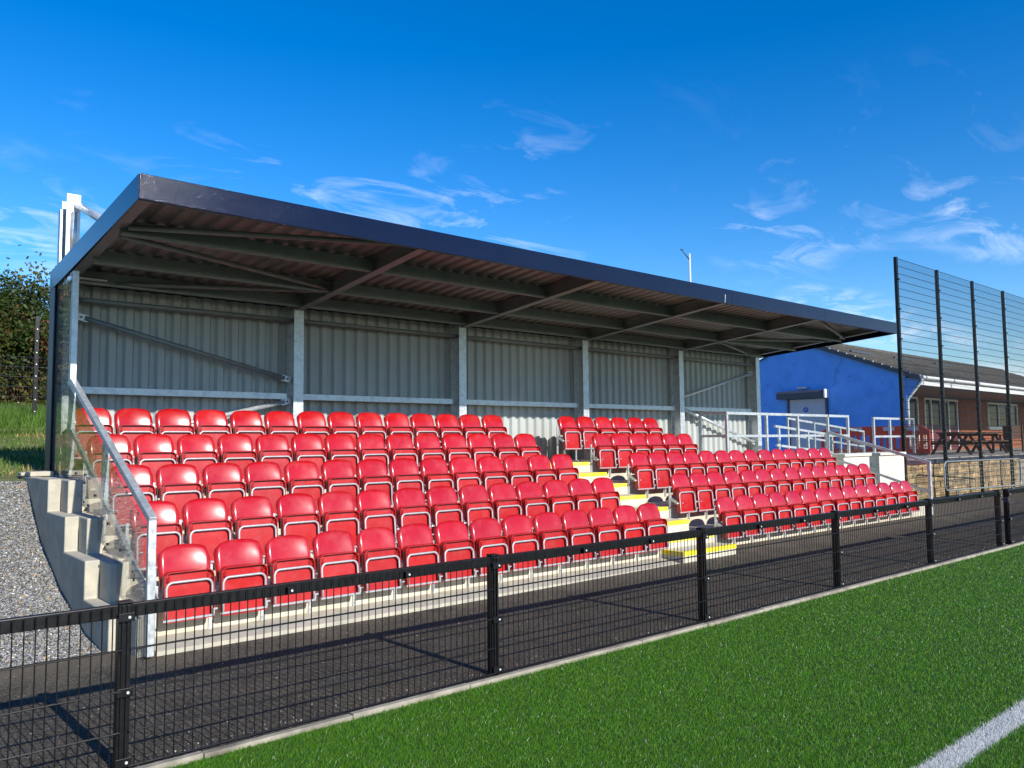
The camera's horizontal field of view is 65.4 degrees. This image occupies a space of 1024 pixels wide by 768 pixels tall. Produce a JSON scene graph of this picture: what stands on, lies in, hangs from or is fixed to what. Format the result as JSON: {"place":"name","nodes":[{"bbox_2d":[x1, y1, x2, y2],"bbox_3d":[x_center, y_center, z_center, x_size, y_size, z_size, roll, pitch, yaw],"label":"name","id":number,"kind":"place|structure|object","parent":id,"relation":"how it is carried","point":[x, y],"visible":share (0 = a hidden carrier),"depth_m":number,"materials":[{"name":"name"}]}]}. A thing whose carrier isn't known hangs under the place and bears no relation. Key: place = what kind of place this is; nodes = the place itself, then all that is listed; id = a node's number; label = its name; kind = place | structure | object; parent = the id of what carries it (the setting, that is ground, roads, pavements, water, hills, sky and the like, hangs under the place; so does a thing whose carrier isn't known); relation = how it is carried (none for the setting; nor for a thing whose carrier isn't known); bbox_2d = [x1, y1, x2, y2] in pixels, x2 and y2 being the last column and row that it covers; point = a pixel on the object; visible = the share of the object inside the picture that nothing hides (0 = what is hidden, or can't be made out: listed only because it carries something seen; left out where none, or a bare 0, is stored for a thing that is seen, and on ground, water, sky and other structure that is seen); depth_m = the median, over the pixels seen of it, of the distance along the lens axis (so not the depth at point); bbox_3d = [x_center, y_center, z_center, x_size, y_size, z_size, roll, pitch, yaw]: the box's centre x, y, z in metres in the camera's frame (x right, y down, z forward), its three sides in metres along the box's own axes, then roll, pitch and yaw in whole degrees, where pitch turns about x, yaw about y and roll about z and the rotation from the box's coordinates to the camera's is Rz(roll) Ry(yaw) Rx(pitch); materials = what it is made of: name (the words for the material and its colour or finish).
{"place":"outdoors","nodes":[
{"label":"outdoors","id":0,"kind":"place"},
{"bbox_2d":[0,400,81,476],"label":"rough grass","id":1,"kind":"structure","parent":0,"point":[9,413],"depth_m":14.55,"materials":[{"name":"green plant"}]},
{"bbox_2d":[0,481,100,667],"bbox_3d":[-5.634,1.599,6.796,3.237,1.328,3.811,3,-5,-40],"label":"gravel","id":2,"kind":"structure","parent":0,"point":[55,596],"depth_m":7.60,"materials":[{"name":"grey gravel"}]},
{"bbox_2d":[0,418,713,481],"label":"grass bank","id":3,"kind":"structure","parent":0,"point":[13,477],"depth_m":13.15,"materials":[{"name":"plant"}]},
{"bbox_2d":[0,316,46,416],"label":"field fence","id":4,"kind":"object","parent":3,"relation":"on","point":[36,367],"visible":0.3,"depth_m":16.23,"materials":[{"name":"wood"}]},
{"bbox_2d":[0,304,49,406],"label":"hedge bush","id":5,"kind":"object","parent":3,"relation":"on","point":[42,387],"visible":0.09,"depth_m":18.25,"materials":[{"name":"green plant"}]},
{"bbox_2d":[0,245,52,404],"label":"hedge bush","id":6,"kind":"object","parent":3,"relation":"on","point":[15,314],"visible":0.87,"depth_m":18.18,"materials":[{"name":"green plant"}]},
{"bbox_2d":[0,505,1023,767],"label":"tarmac path","id":7,"kind":"structure","parent":0,"point":[292,675],"depth_m":6.30,"materials":[{"name":"grey asphalt"}]},
{"bbox_2d":[66,270,156,656],"bbox_3d":[-4.215,0.448,8.050,0.092,3.690,4.500,3,-5,-38],"label":"end screen","id":8,"kind":"object","parent":7,"relation":"on","point":[147,585],"visible":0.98,"depth_m":7.59,"materials":[{"name":"metal"}]},
{"bbox_2d":[0,490,1003,767],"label":"pitch fence","id":9,"kind":"object","parent":7,"relation":"on","point":[122,612],"visible":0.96,"depth_m":5.53,"materials":[{"name":"metal"}]},
{"bbox_2d":[825,431,933,514],"bbox_3d":[7.973,1.896,17.443,0.080,1.758,2.311,3,-5,-39],"label":"end screen","id":10,"kind":"object","parent":7,"relation":"on","point":[929,490],"visible":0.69,"depth_m":17.17,"materials":[{"name":"silver metal"}]},
{"bbox_2d":[1001,487,1023,543],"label":"pitch gate","id":11,"kind":"structure","parent":7,"relation":"on","point":[1007,493],"depth_m":12.63,"materials":[{"name":"metal"}]},
{"bbox_2d":[0,0,1023,402],"label":"sky","id":12,"kind":"structure","parent":0,"point":[794,149],"materials":[{"name":"blue"}]},
{"bbox_2d":[164,543,1023,767],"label":"turf pitch","id":13,"kind":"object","parent":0,"point":[729,697],"depth_m":5.24,"materials":[{"name":"green plant"}]},
{"bbox_2d":[914,698,1023,767],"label":"pitch line","id":14,"kind":"object","parent":13,"relation":"on","point":[1007,724],"visible":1,"depth_m":4.48,"materials":[{"name":"white paint"}]},
{"bbox_2d":[907,447,1023,459],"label":"raised yard","id":15,"kind":"structure","parent":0,"point":[963,451],"depth_m":27.83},
{"bbox_2d":[759,344,1023,454],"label":"clubhouse","id":16,"kind":"structure","parent":15,"relation":"on","point":[859,385],"depth_m":31.13,"materials":[{"name":"blue paint"}]},
{"bbox_2d":[798,398,825,450],"bbox_3d":[11.616,1.645,30.870,0.043,2.130,1.120,3,-6,-42],"label":"door","id":17,"kind":"structure","parent":16,"relation":"in","point":[805,406],"depth_m":30.89,"materials":[{"name":"grey metal"}]},
{"bbox_2d":[923,398,959,449],"bbox_3d":[19.871,1.861,36.864,4.050,2.360,0.095,3,-6,-42],"label":"window","id":18,"kind":"structure","parent":16,"relation":"in","point":[946,409],"depth_m":36.65,"materials":[{"name":"glass"}]},
{"bbox_2d":[875,425,930,455],"bbox_3d":[13.284,1.931,27.247,0.510,1.000,1.900,3,-5,-40],"label":"plastic barrier","id":19,"kind":"object","parent":15,"relation":"on","point":[883,430],"visible":0.42,"depth_m":27.26,"materials":[{"name":"red plastic"}]},
{"bbox_2d":[918,486,1023,513],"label":"tarmac yard","id":20,"kind":"structure","parent":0,"point":[1013,499],"depth_m":20.35,"materials":[{"name":"black asphalt"}]},
{"bbox_2d":[862,452,905,485],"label":"white pier","id":21,"kind":"structure","parent":20,"relation":"on","point":[889,464],"depth_m":19.69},
{"bbox_2d":[893,257,1023,500],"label":"ball stop fence","id":22,"kind":"object","parent":20,"relation":"on","point":[941,374],"visible":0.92,"depth_m":23.44,"materials":[{"name":"black metal"}]},
{"bbox_2d":[943,458,1021,495],"bbox_3d":[13.466,2.664,22.615,4.312,1.058,0.168,2,-5,-34],"label":"wire panel","id":23,"kind":"object","parent":20,"relation":"on","point":[989,479],"visible":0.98,"depth_m":22.55,"materials":[{"name":"metal"}]},
{"label":"ground","id":24,"kind":"structure","parent":0,"visible":0},
{"bbox_2d":[18,471,154,657],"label":"end wall","id":25,"kind":"structure","parent":24,"relation":"on","point":[87,573],"depth_m":7.61,"materials":[{"name":"concrete"}]},
{"bbox_2d":[154,557,679,655],"bbox_3d":[-0.409,2.289,8.565,6.600,0.155,0.370,3,-5,-40],"label":"wall footing","id":26,"kind":"object","parent":24,"relation":"on","point":[427,605],"depth_m":7.64,"materials":[{"name":"concrete"}]},
{"bbox_2d":[61,455,924,636],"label":"concrete terrace","id":27,"kind":"structure","parent":24,"relation":"on","point":[636,499],"depth_m":9.48,"materials":[{"name":"grey concrete"}]},
{"bbox_2d":[59,408,112,476],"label":"folding seat","id":28,"kind":"object","parent":27,"relation":"on","point":[85,431],"visible":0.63,"depth_m":9.30,"materials":[{"name":"red plastic"}]},
{"bbox_2d":[82,434,132,503],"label":"folding seat","id":29,"kind":"object","parent":27,"relation":"on","point":[94,446],"visible":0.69,"depth_m":8.64,"materials":[{"name":"red plastic"}]},
{"bbox_2d":[102,464,155,541],"bbox_3d":[-3.838,1.190,8.017,0.488,0.758,0.232,3,-5,-40],"label":"folding seat","id":30,"kind":"object","parent":27,"relation":"on","point":[122,503],"visible":0.71,"depth_m":7.98,"materials":[{"name":"red plastic"}]},
{"bbox_2d":[112,408,154,458],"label":"folding seat","id":31,"kind":"object","parent":27,"relation":"on","point":[131,424],"visible":0.66,"depth_m":9.65,"materials":[{"name":"red plastic"}]},
{"bbox_2d":[124,501,182,585],"bbox_3d":[-3.298,1.464,7.365,0.488,0.755,0.237,3,-5,-40],"label":"folding seat","id":32,"kind":"object","parent":27,"relation":"on","point":[169,530],"visible":0.76,"depth_m":7.36,"materials":[{"name":"red plastic"}]},
{"bbox_2d":[131,434,176,487],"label":"folding seat","id":33,"kind":"object","parent":27,"relation":"on","point":[154,453],"visible":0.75,"depth_m":8.99,"materials":[{"name":"red plastic"}]},
{"bbox_2d":[153,409,193,457],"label":"folding seat","id":34,"kind":"object","parent":27,"relation":"on","point":[175,425],"visible":0.64,"depth_m":9.95,"materials":[{"name":"red plastic"}]},
{"bbox_2d":[153,464,202,522],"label":"folding seat","id":35,"kind":"object","parent":27,"relation":"on","point":[179,486],"visible":0.75,"depth_m":8.33,"materials":[{"name":"red plastic"}]},
{"bbox_2d":[154,544,217,637],"bbox_3d":[-2.754,1.737,6.710,0.488,0.755,0.232,3,-5,-40],"label":"folding seat","id":36,"kind":"object","parent":27,"relation":"attached to","point":[183,569],"visible":0.9,"depth_m":6.72,"materials":[{"name":"red plastic"}]},
{"bbox_2d":[174,434,217,485],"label":"folding seat","id":37,"kind":"object","parent":27,"relation":"on","point":[198,452],"visible":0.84,"depth_m":9.30,"materials":[{"name":"red plastic"}]},
{"bbox_2d":[179,498,231,563],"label":"folding seat","id":38,"kind":"object","parent":27,"relation":"on","point":[207,523],"visible":0.75,"depth_m":7.68,"materials":[{"name":"red plastic"}]},
{"bbox_2d":[192,410,230,456],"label":"folding seat","id":39,"kind":"object","parent":27,"relation":"on","point":[213,424],"visible":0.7,"depth_m":10.26,"materials":[{"name":"red plastic"}]},
{"bbox_2d":[199,462,245,519],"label":"folding seat","id":40,"kind":"object","parent":27,"relation":"on","point":[224,482],"visible":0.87,"depth_m":8.64,"materials":[{"name":"red plastic"}]},
{"bbox_2d":[215,433,256,483],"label":"folding seat","id":41,"kind":"object","parent":27,"relation":"on","point":[237,449],"visible":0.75,"depth_m":9.60,"materials":[{"name":"red plastic"}]},
{"bbox_2d":[208,539,269,628],"bbox_3d":[-2.398,1.755,7.013,0.488,0.757,0.233,3,-5,-40],"label":"folding seat","id":42,"kind":"object","parent":27,"relation":"attached to","point":[238,563],"visible":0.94,"depth_m":7.01,"materials":[{"name":"red plastic"}]},
{"bbox_2d":[228,410,265,451],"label":"folding seat","id":43,"kind":"object","parent":27,"relation":"on","point":[248,422],"visible":0.66,"depth_m":10.57,"materials":[{"name":"red plastic"}]},
{"bbox_2d":[228,496,277,557],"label":"folding seat","id":44,"kind":"object","parent":27,"relation":"on","point":[253,517],"visible":0.81,"depth_m":7.99,"materials":[{"name":"red plastic"}]},
{"bbox_2d":[243,461,285,515],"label":"folding seat","id":45,"kind":"object","parent":27,"relation":"on","point":[264,478],"visible":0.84,"depth_m":8.96,"materials":[{"name":"red plastic"}]},
{"bbox_2d":[254,434,292,480],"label":"folding seat","id":46,"kind":"object","parent":27,"relation":"on","point":[273,448],"visible":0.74,"depth_m":9.92,"materials":[{"name":"red plastic"}]},
{"bbox_2d":[263,411,298,454],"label":"folding seat","id":47,"kind":"object","parent":27,"relation":"on","point":[280,422],"visible":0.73,"depth_m":10.88,"materials":[{"name":"red plastic"}]},
{"bbox_2d":[260,535,318,620],"bbox_3d":[-2.043,1.776,7.317,0.488,0.752,0.236,3,-5,-40],"label":"folding seat","id":48,"kind":"object","parent":27,"relation":"attached to","point":[289,558],"visible":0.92,"depth_m":7.33,"materials":[{"name":"red plastic"}]},
{"bbox_2d":[273,493,320,552],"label":"folding seat","id":49,"kind":"object","parent":27,"relation":"on","point":[297,514],"visible":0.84,"depth_m":8.30,"materials":[{"name":"red plastic"}]},
{"bbox_2d":[282,461,323,512],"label":"folding seat","id":50,"kind":"object","parent":27,"relation":"on","point":[302,477],"visible":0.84,"depth_m":9.26,"materials":[{"name":"red plastic"}]},
{"bbox_2d":[288,433,326,493],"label":"folding seat","id":51,"kind":"object","parent":27,"relation":"on","point":[306,447],"visible":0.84,"depth_m":10.23,"materials":[{"name":"red plastic"}]},
{"bbox_2d":[295,411,329,450],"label":"folding seat","id":52,"kind":"object","parent":27,"relation":"on","point":[311,422],"visible":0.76,"depth_m":11.18,"materials":[{"name":"red plastic"}]},
{"bbox_2d":[308,530,361,612],"bbox_3d":[-1.689,1.792,7.623,0.488,0.758,0.242,3,-5,-40],"label":"folding seat","id":53,"kind":"object","parent":27,"relation":"attached to","point":[335,553],"visible":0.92,"depth_m":7.64,"materials":[{"name":"red plastic"}]},
{"bbox_2d":[316,491,359,547],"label":"folding seat","id":54,"kind":"object","parent":27,"relation":"on","point":[337,510],"visible":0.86,"depth_m":8.60,"materials":[{"name":"red plastic"}]},
{"bbox_2d":[318,459,359,513],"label":"folding seat","id":55,"kind":"object","parent":27,"relation":"on","point":[338,474],"visible":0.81,"depth_m":9.57,"materials":[{"name":"red plastic"}]},
{"bbox_2d":[323,433,358,476],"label":"folding seat","id":56,"kind":"object","parent":27,"relation":"on","point":[339,446],"visible":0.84,"depth_m":10.54,"materials":[{"name":"red plastic"}]},
{"bbox_2d":[326,412,358,448],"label":"folding seat","id":57,"kind":"object","parent":27,"relation":"on","point":[341,422],"visible":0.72,"depth_m":11.50,"materials":[{"name":"red plastic"}]},
{"bbox_2d":[355,412,386,446],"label":"folding seat","id":58,"kind":"object","parent":27,"relation":"on","point":[369,423],"visible":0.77,"depth_m":11.80,"materials":[{"name":"red plastic"}]},
{"bbox_2d":[355,434,389,475],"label":"folding seat","id":59,"kind":"object","parent":27,"relation":"on","point":[370,446],"visible":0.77,"depth_m":10.84,"materials":[{"name":"red plastic"}]},
{"bbox_2d":[355,459,393,506],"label":"folding seat","id":60,"kind":"object","parent":27,"relation":"on","point":[372,474],"visible":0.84,"depth_m":9.87,"materials":[{"name":"red plastic"}]},
{"bbox_2d":[355,489,396,542],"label":"folding seat","id":61,"kind":"object","parent":27,"relation":"on","point":[375,508],"visible":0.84,"depth_m":8.91,"materials":[{"name":"red plastic"}]},
{"bbox_2d":[352,527,404,605],"bbox_3d":[-1.327,1.810,7.919,0.488,0.756,0.225,3,-5,-40],"label":"folding seat","id":62,"kind":"object","parent":27,"relation":"attached to","point":[377,548],"visible":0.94,"depth_m":7.93,"materials":[{"name":"red plastic"}]},
{"bbox_2d":[385,434,420,472],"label":"folding seat","id":63,"kind":"object","parent":27,"relation":"on","point":[399,445],"visible":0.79,"depth_m":11.14,"materials":[{"name":"red plastic"}]},
{"bbox_2d":[388,458,426,500],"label":"folding seat","id":64,"kind":"object","parent":27,"relation":"on","point":[404,472],"visible":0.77,"depth_m":10.18,"materials":[{"name":"red plastic"}]},
{"bbox_2d":[391,488,433,534],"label":"folding seat","id":65,"kind":"object","parent":27,"relation":"on","point":[411,506],"visible":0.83,"depth_m":9.20,"materials":[{"name":"red plastic"}]},
{"bbox_2d":[393,523,442,599],"bbox_3d":[-0.973,1.828,8.225,0.488,0.758,0.231,3,-5,-40],"label":"folding seat","id":66,"kind":"object","parent":27,"relation":"attached to","point":[417,545],"visible":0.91,"depth_m":8.23,"materials":[{"name":"red plastic"}]},
{"bbox_2d":[414,434,445,473],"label":"folding seat","id":67,"kind":"object","parent":27,"relation":"on","point":[427,445],"visible":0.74,"depth_m":11.44,"materials":[{"name":"red plastic"}]},
{"bbox_2d":[419,457,453,504],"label":"folding seat","id":68,"kind":"object","parent":27,"relation":"on","point":[434,471],"visible":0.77,"depth_m":10.46,"materials":[{"name":"red plastic"}]},
{"bbox_2d":[426,486,463,538],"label":"folding seat","id":69,"kind":"object","parent":27,"relation":"on","point":[443,504],"visible":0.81,"depth_m":9.50,"materials":[{"name":"red plastic"}]},
{"bbox_2d":[431,520,477,593],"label":"folding seat","id":70,"kind":"object","parent":27,"relation":"attached to","point":[454,542],"visible":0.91,"depth_m":8.54,"materials":[{"name":"red plastic"}]},
{"bbox_2d":[441,434,470,472],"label":"folding seat","id":71,"kind":"object","parent":27,"relation":"on","point":[454,445],"visible":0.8,"depth_m":11.72,"materials":[{"name":"red plastic"}]},
{"bbox_2d":[448,457,481,502],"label":"folding seat","id":72,"kind":"object","parent":27,"relation":"on","point":[463,471],"visible":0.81,"depth_m":10.76,"materials":[{"name":"red plastic"}]},
{"bbox_2d":[44,173,896,476],"bbox_3d":[1.250,-0.307,13.605,15.410,3.630,3.817,3,-5,-40],"label":"grandstand","id":73,"kind":"object","parent":27,"relation":"on","point":[194,299],"visible":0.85,"depth_m":11.68,"materials":[{"name":"metal"}]},
{"bbox_2d":[458,484,493,535],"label":"folding seat","id":74,"kind":"object","parent":27,"relation":"on","point":[475,502],"visible":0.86,"depth_m":9.80,"materials":[{"name":"red plastic"}]},
{"bbox_2d":[467,518,510,587],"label":"folding seat","id":75,"kind":"object","parent":27,"relation":"attached to","point":[486,536],"visible":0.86,"depth_m":8.85,"materials":[{"name":"red plastic"}]},
{"bbox_2d":[476,456,507,500],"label":"folding seat","id":76,"kind":"object","parent":27,"relation":"on","point":[490,469],"visible":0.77,"depth_m":11.06,"materials":[{"name":"red plastic"}]},
{"bbox_2d":[487,483,521,532],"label":"folding seat","id":77,"kind":"object","parent":27,"relation":"on","point":[503,499],"visible":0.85,"depth_m":10.10,"materials":[{"name":"red plastic"}]},
{"bbox_2d":[502,455,532,498],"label":"folding seat","id":78,"kind":"object","parent":27,"relation":"on","point":[516,469],"visible":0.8,"depth_m":11.36,"materials":[{"name":"red plastic"}]},
{"bbox_2d":[500,514,541,582],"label":"folding seat","id":79,"kind":"object","parent":27,"relation":"attached to","point":[519,534],"visible":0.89,"depth_m":9.14,"materials":[{"name":"red plastic"}]},
{"bbox_2d":[515,481,548,529],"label":"folding seat","id":80,"kind":"object","parent":27,"relation":"on","point":[535,502],"visible":0.77,"depth_m":10.41,"materials":[{"name":"red plastic"}]},
{"bbox_2d":[526,455,556,496],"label":"folding seat","id":81,"kind":"object","parent":27,"relation":"on","point":[539,466],"visible":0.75,"depth_m":11.66,"materials":[{"name":"red plastic"}]},
{"bbox_2d":[530,512,569,577],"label":"folding seat","id":82,"kind":"object","parent":27,"relation":"attached to","point":[549,531],"visible":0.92,"depth_m":9.45,"materials":[{"name":"red plastic"}]},
{"bbox_2d":[542,480,574,516],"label":"folding seat","id":83,"kind":"object","parent":27,"relation":"on","point":[560,498],"visible":0.69,"depth_m":10.71,"materials":[{"name":"red plastic"}]},
{"bbox_2d":[550,454,578,494],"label":"folding seat","id":84,"kind":"object","parent":27,"relation":"on","point":[564,468],"visible":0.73,"depth_m":11.98,"materials":[{"name":"red plastic"}]},
{"bbox_2d":[556,416,582,453],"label":"folding seat","id":85,"kind":"object","parent":27,"relation":"on","point":[570,432],"visible":0.96,"depth_m":14.37,"materials":[{"name":"red plastic"}]},
{"bbox_2d":[559,510,597,572],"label":"folding seat","id":86,"kind":"object","parent":27,"relation":"attached to","point":[577,527],"visible":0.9,"depth_m":9.75,"materials":[{"name":"red plastic"}]},
{"bbox_2d":[567,478,598,522],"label":"folding seat","id":87,"kind":"object","parent":27,"relation":"on","point":[583,495],"visible":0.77,"depth_m":11.02,"materials":[{"name":"red plastic"}]},
{"bbox_2d":[590,433,617,471],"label":"folding seat","id":88,"kind":"object","parent":27,"relation":"on","point":[605,451],"visible":0.98,"depth_m":13.72,"materials":[{"name":"red plastic"}]},
{"bbox_2d":[586,507,623,568],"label":"folding seat","id":89,"kind":"object","parent":27,"relation":"attached to","point":[603,524],"visible":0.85,"depth_m":10.05,"materials":[{"name":"red plastic"}]},
{"bbox_2d":[591,477,620,522],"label":"folding seat","id":90,"kind":"object","parent":27,"relation":"on","point":[603,489],"visible":0.7,"depth_m":11.34,"materials":[{"name":"red plastic"}]},
{"bbox_2d":[612,505,647,564],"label":"folding seat","id":91,"kind":"object","parent":27,"relation":"attached to","point":[625,517],"visible":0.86,"depth_m":10.36,"materials":[{"name":"red plastic"}]},
{"bbox_2d":[627,452,655,493],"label":"folding seat","id":92,"kind":"object","parent":27,"relation":"on","point":[642,470],"visible":0.98,"depth_m":13.06,"materials":[{"name":"red plastic"}]},
{"bbox_2d":[636,503,669,560],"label":"folding seat","id":93,"kind":"object","parent":27,"relation":"attached to","point":[648,515],"visible":0.81,"depth_m":10.67,"materials":[{"name":"red plastic"}]},
{"bbox_2d":[646,452,671,497],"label":"folding seat","id":94,"kind":"object","parent":27,"relation":"on","point":[661,468],"visible":0.91,"depth_m":13.39,"materials":[{"name":"red plastic"}]},
{"bbox_2d":[668,473,697,517],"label":"folding seat","id":95,"kind":"object","parent":27,"relation":"on","point":[683,490],"visible":0.98,"depth_m":12.41,"materials":[{"name":"red plastic"}]},
{"bbox_2d":[688,472,714,520],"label":"folding seat","id":96,"kind":"object","parent":27,"relation":"on","point":[703,492],"visible":0.97,"depth_m":12.74,"materials":[{"name":"red plastic"}]},
{"bbox_2d":[714,496,744,541],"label":"folding seat","id":97,"kind":"object","parent":27,"relation":"attached to","point":[728,513],"visible":0.88,"depth_m":11.77,"materials":[{"name":"red plastic"}]},
{"bbox_2d":[733,495,761,543],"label":"folding seat","id":98,"kind":"object","parent":27,"relation":"attached to","point":[746,508],"visible":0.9,"depth_m":12.10,"materials":[{"name":"red plastic"}]},
{"bbox_2d":[698,411,849,452],"bbox_3d":[5.978,1.143,17.806,5.015,0.952,0.695,3,-5,-40],"label":"platform railing","id":99,"kind":"object","parent":27,"relation":"on","point":[766,435],"visible":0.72,"depth_m":16.87,"materials":[{"name":"silver metal"}]},
{"bbox_2d":[135,541,1023,767],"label":"kerb","id":100,"kind":"structure","parent":24,"relation":"on","point":[196,756],"depth_m":5.58,"materials":[{"name":"concrete"}]},
{"bbox_2d":[907,454,1023,498],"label":"stone wall","id":101,"kind":"structure","parent":24,"relation":"on","point":[1017,471],"depth_m":23.97,"materials":[{"name":"stone"}]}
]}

